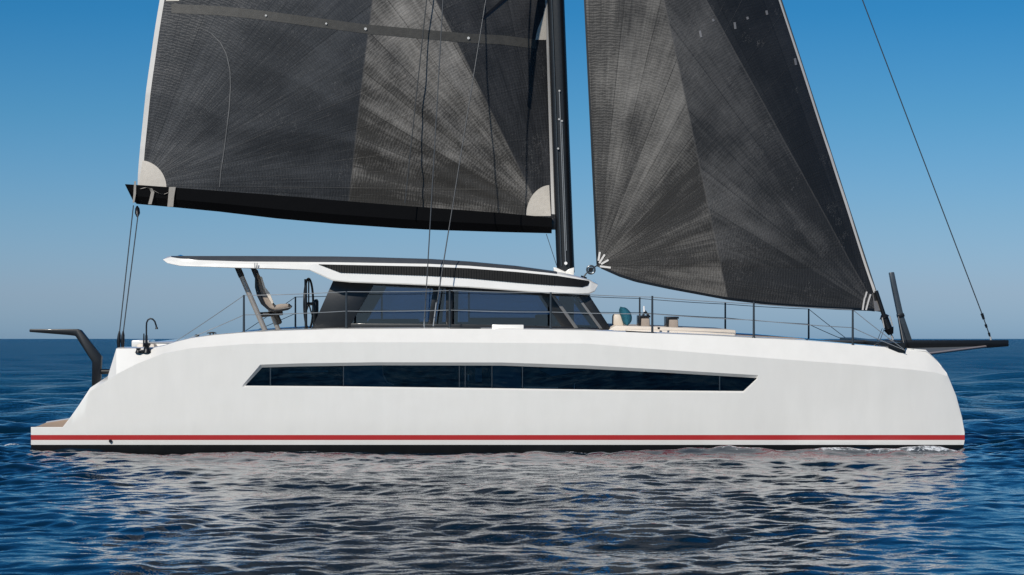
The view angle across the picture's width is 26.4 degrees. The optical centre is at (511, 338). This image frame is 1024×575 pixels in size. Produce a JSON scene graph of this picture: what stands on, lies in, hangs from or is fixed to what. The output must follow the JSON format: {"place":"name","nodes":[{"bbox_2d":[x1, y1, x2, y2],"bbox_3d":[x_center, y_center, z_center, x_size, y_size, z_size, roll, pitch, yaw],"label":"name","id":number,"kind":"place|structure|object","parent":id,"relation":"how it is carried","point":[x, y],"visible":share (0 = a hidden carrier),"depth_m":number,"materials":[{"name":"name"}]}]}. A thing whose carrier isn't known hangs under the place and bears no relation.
{"place":"outdoors","nodes":[
{"label":"outdoors","id":0,"kind":"place"},
{"bbox_2d":[0,339,1023,574],"bbox_3d":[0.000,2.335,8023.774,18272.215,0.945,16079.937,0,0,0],"label":"water","id":1,"kind":"structure","parent":0,"point":[915,510],"depth_m":30.39,"materials":[{"name":"blue liquid"}]},
{"bbox_2d":[29,0,1008,454],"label":"catamaran","id":2,"kind":"object","parent":1,"relation":"on","point":[715,172],"visible":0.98,"depth_m":47.58,"materials":[{"name":"white plastic"}]},
{"bbox_2d":[619,307,631,325],"bbox_3d":[2.463,-0.486,47.350,0.279,0.421,0.460,0,0,0],"label":"cushion","id":3,"kind":"object","parent":2,"relation":"on","point":[626,319],"visible":0.91,"depth_m":47.16,"materials":[{"name":"teal fabric"}]},
{"bbox_2d":[0,0,1023,338],"label":"sky","id":4,"kind":"structure","parent":0,"point":[74,73],"materials":[{"name":"blue"}]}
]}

